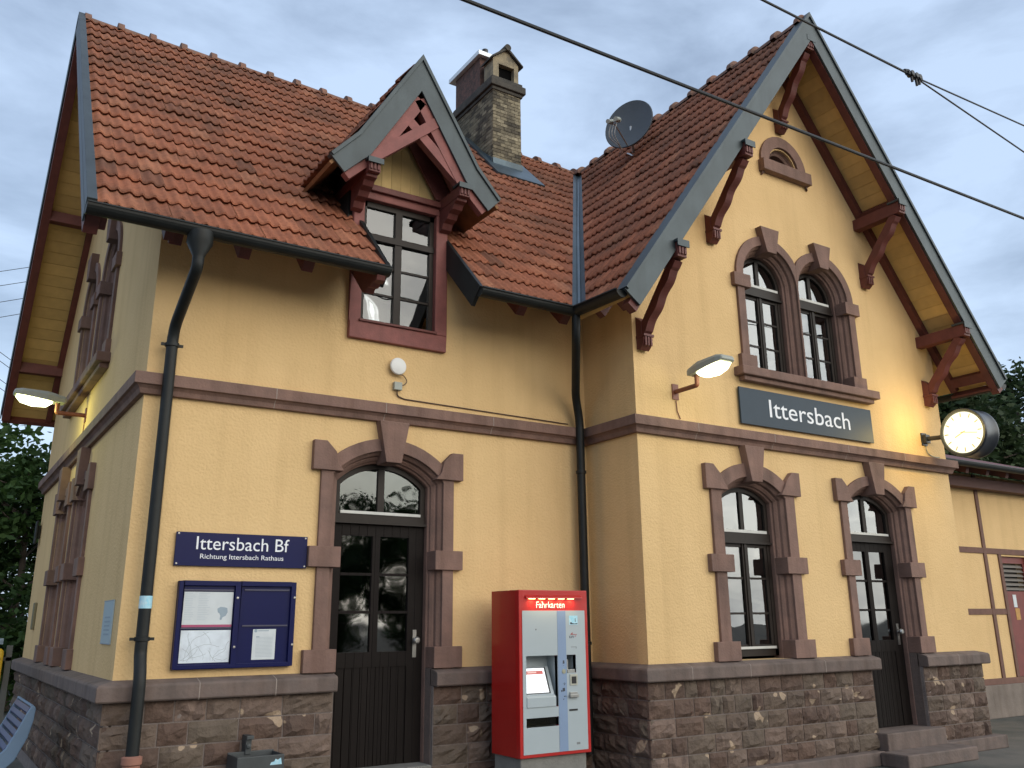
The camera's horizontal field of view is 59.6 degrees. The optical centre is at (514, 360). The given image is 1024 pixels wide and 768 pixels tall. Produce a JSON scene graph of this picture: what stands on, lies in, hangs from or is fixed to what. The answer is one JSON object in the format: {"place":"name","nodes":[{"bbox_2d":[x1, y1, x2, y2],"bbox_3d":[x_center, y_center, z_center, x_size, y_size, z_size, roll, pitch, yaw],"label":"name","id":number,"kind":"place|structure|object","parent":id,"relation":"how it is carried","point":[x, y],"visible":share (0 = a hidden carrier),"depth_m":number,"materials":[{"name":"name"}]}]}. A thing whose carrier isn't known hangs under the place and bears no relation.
{"place":"outdoors","nodes":[
{"label":"outdoors","id":0,"kind":"place"},
{"bbox_2d":[0,638,12,724],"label":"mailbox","id":1,"kind":"object","parent":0,"point":[6,670],"visible":1,"depth_m":10.23,"materials":[{"name":"grey metal"}]},
{"bbox_2d":[0,694,1023,767],"bbox_3d":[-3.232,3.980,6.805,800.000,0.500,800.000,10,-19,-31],"label":"ground","id":2,"kind":"structure","parent":0,"point":[1012,754],"depth_m":11.17,"materials":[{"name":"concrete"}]},
{"bbox_2d":[0,435,27,569],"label":"tree","id":3,"kind":"object","parent":2,"relation":"on","point":[17,556],"visible":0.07,"depth_m":18.54,"materials":[{"name":"green plant"}]},
{"bbox_2d":[0,696,35,767],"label":"bench","id":4,"kind":"object","parent":2,"relation":"on","point":[11,749],"visible":1,"depth_m":7.82,"materials":[{"name":"blue metal"}]},
{"bbox_2d":[0,420,44,603],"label":"tree","id":5,"kind":"object","parent":2,"relation":"on","point":[7,428],"visible":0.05,"depth_m":24.25,"materials":[{"name":"green plant"}]},
{"bbox_2d":[0,432,51,712],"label":"tree","id":6,"kind":"object","parent":2,"relation":"on","point":[18,488],"visible":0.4,"depth_m":18.50,"materials":[{"name":"green plant"}]},
{"bbox_2d":[0,12,1008,767],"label":"station building","id":7,"kind":"structure","parent":2,"relation":"on","point":[244,286],"depth_m":9.86,"materials":[{"name":"yellow paint"}]},
{"bbox_2d":[30,603,37,628],"bbox_3d":[-6.723,3.579,12.495,0.040,0.360,0.150,10,-19,-31],"label":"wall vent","id":8,"kind":"object","parent":7,"relation":"attached to","point":[34,611],"depth_m":12.45,"materials":[{"name":"metal"}]},
{"bbox_2d":[33,521,41,543],"bbox_3d":[-7.204,2.607,13.501,0.080,0.340,0.180,10,-19,-31],"label":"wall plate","id":9,"kind":"object","parent":7,"relation":"attached to","point":[37,532],"depth_m":13.46,"materials":[{"name":"metal"}]},
{"bbox_2d":[13,388,86,431],"bbox_3d":[-5.631,0.661,10.807,0.815,0.552,0.235,10,-19,-31],"label":"wall lamp","id":10,"kind":"object","parent":7,"relation":"attached to","point":[34,397],"visible":0.95,"depth_m":10.74,"materials":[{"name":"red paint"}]},
{"bbox_2d":[100,600,114,644],"bbox_3d":[-3.526,2.268,7.736,0.010,0.365,0.470,10,-19,-31],"label":"notice plate","id":11,"kind":"object","parent":7,"relation":"attached to","point":[107,621],"visible":1,"depth_m":7.70,"materials":[{"name":"grey metal"}]},
{"bbox_2d":[170,580,296,669],"bbox_3d":[-2.431,2.305,7.801,1.038,0.728,0.075,10,-19,-31],"label":"timetable case","id":12,"kind":"object","parent":7,"relation":"attached to","point":[231,624],"visible":1,"depth_m":7.77,"materials":[{"name":"blue metal"}]},
{"bbox_2d":[173,531,307,568],"bbox_3d":[-2.429,1.706,8.001,1.180,0.287,0.020,10,-19,-31],"label":"platform sign","id":13,"kind":"object","parent":7,"relation":"attached to","point":[223,549],"visible":1,"depth_m":7.98,"materials":[{"name":"blue metal"}]},
{"bbox_2d":[226,734,283,767],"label":"waste bin","id":14,"kind":"object","parent":7,"relation":"attached to","point":[246,757],"visible":1,"depth_m":7.35,"materials":[{"name":"grey metal"}]},
{"bbox_2d":[329,523,423,767],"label":"door","id":15,"kind":"structure","parent":7,"relation":"in","point":[376,620],"depth_m":8.69,"materials":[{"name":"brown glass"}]},
{"bbox_2d":[390,358,405,374],"bbox_3d":[-1.215,0.067,9.289,0.184,0.184,0.078,10,-19,-31],"label":"disc antenna","id":16,"kind":"object","parent":7,"relation":"attached to","point":[397,366],"visible":1,"depth_m":9.26,"materials":[{"name":"white plastic"}]},
{"bbox_2d":[393,375,567,424],"bbox_3d":[-0.311,0.443,9.799,2.230,0.291,0.055,10,-19,-31],"label":"cable","id":17,"kind":"object","parent":7,"relation":"attached to","point":[397,386],"visible":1,"depth_m":9.46,"materials":[{"name":"grey plastic"}]},
{"bbox_2d":[605,100,652,156],"bbox_3d":[1.650,-3.626,13.806,0.925,0.979,0.816,10,-19,-31],"label":"satellite dish","id":18,"kind":"object","parent":7,"relation":"attached to","point":[629,123],"visible":1,"depth_m":13.86,"materials":[{"name":"metal"}]},
{"bbox_2d":[671,354,733,418],"bbox_3d":[2.049,0.296,9.804,0.235,0.552,0.845,10,-19,-31],"label":"wall lamp","id":19,"kind":"object","parent":7,"relation":"attached to","point":[714,365],"visible":1,"depth_m":9.68,"materials":[{"name":"red paint"}]},
{"bbox_2d":[722,488,778,656],"bbox_3d":[2.678,2.423,10.346,0.880,1.910,0.085,10,-19,-31],"label":"window","id":20,"kind":"structure","parent":7,"relation":"in","point":[747,536],"depth_m":10.38,"materials":[{"name":"clear glass"}]},
{"bbox_2d":[743,258,786,372],"bbox_3d":[3.190,-0.553,11.584,0.820,1.650,0.085,10,-19,-31],"label":"window","id":21,"kind":"structure","parent":7,"relation":"in","point":[763,299],"depth_m":11.64,"materials":[{"name":"glass"}]},
{"bbox_2d":[737,386,873,442],"bbox_3d":[3.726,0.710,11.290,2.490,0.450,0.029,10,-19,-31],"label":"station name sign","id":22,"kind":"object","parent":7,"relation":"attached to","point":[781,411],"visible":1,"depth_m":11.22,"materials":[{"name":"grey metal"}]},
{"bbox_2d":[798,274,838,382],"bbox_3d":[4.055,-0.404,12.122,0.820,1.650,0.085,10,-19,-31],"label":"window","id":23,"kind":"structure","parent":7,"relation":"in","point":[816,314],"depth_m":12.18,"materials":[{"name":"glass"}]},
{"bbox_2d":[852,542,912,727],"bbox_3d":[4.603,3.454,11.329,1.000,2.230,0.152,10,-19,-31],"label":"door","id":24,"kind":"structure","parent":7,"relation":"in","point":[876,587],"depth_m":11.41,"materials":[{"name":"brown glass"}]},
{"bbox_2d":[920,408,998,457],"bbox_3d":[6.045,1.031,12.178,0.414,0.650,1.038,7,-18,-24],"label":"station clock","id":25,"kind":"object","parent":7,"relation":"attached to","point":[967,432],"visible":1,"depth_m":11.91,"materials":[{"name":"black"}]},
{"bbox_2d":[492,590,590,767],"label":"ticket machine","id":26,"kind":"object","parent":2,"relation":"on","point":[540,696],"visible":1,"depth_m":8.53,"materials":[{"name":"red metal"}]},
{"bbox_2d":[938,389,1023,481],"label":"tree","id":27,"kind":"object","parent":2,"relation":"on","point":[978,402],"visible":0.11,"depth_m":32.03,"materials":[{"name":"green plant"}]},
{"bbox_2d":[980,356,1023,466],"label":"tree","id":28,"kind":"object","parent":2,"relation":"on","point":[1012,382],"visible":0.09,"depth_m":35.91,"materials":[{"name":"green plant"}]},
{"bbox_2d":[0,0,1023,616],"label":"sky","id":29,"kind":"structure","parent":0,"point":[973,50],"materials":[{"name":"blue"}]},
{"bbox_2d":[460,0,1023,219],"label":"overhead wire","id":30,"kind":"object","parent":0,"point":[553,34],"visible":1,"depth_m":6.82,"materials":[{"name":"black metal"}]},
{"bbox_2d":[761,0,907,73],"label":"overhead wire","id":31,"kind":"object","parent":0,"point":[829,33],"visible":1,"depth_m":7.98,"materials":[{"name":"black metal"}]},
{"bbox_2d":[903,69,922,85],"bbox_3d":[3.836,-2.719,8.605,0.265,0.138,0.060,10,-19,-31],"label":"wire clamp","id":32,"kind":"object","parent":31,"relation":"attached to","point":[912,75],"visible":1,"depth_m":8.60,"materials":[{"name":"grey metal"}]},
{"bbox_2d":[921,81,1023,152],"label":"overhead wire","id":33,"kind":"object","parent":32,"relation":"attached to","point":[957,106],"visible":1,"depth_m":9.07,"materials":[{"name":"black metal"}]},
{"bbox_2d":[923,80,1023,125],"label":"overhead wire","id":34,"kind":"object","parent":32,"relation":"attached to","point":[972,102],"visible":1,"depth_m":9.14,"materials":[{"name":"black metal"}]},
{"bbox_2d":[945,454,1023,718],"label":"annex building","id":35,"kind":"structure","parent":0,"point":[989,516],"depth_m":15.97,"materials":[{"name":"yellow paint"}]},
{"bbox_2d":[1001,556,1023,675],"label":"door","id":36,"kind":"structure","parent":35,"relation":"in","point":[1015,596],"depth_m":16.34,"materials":[{"name":"red wood"}]}
]}

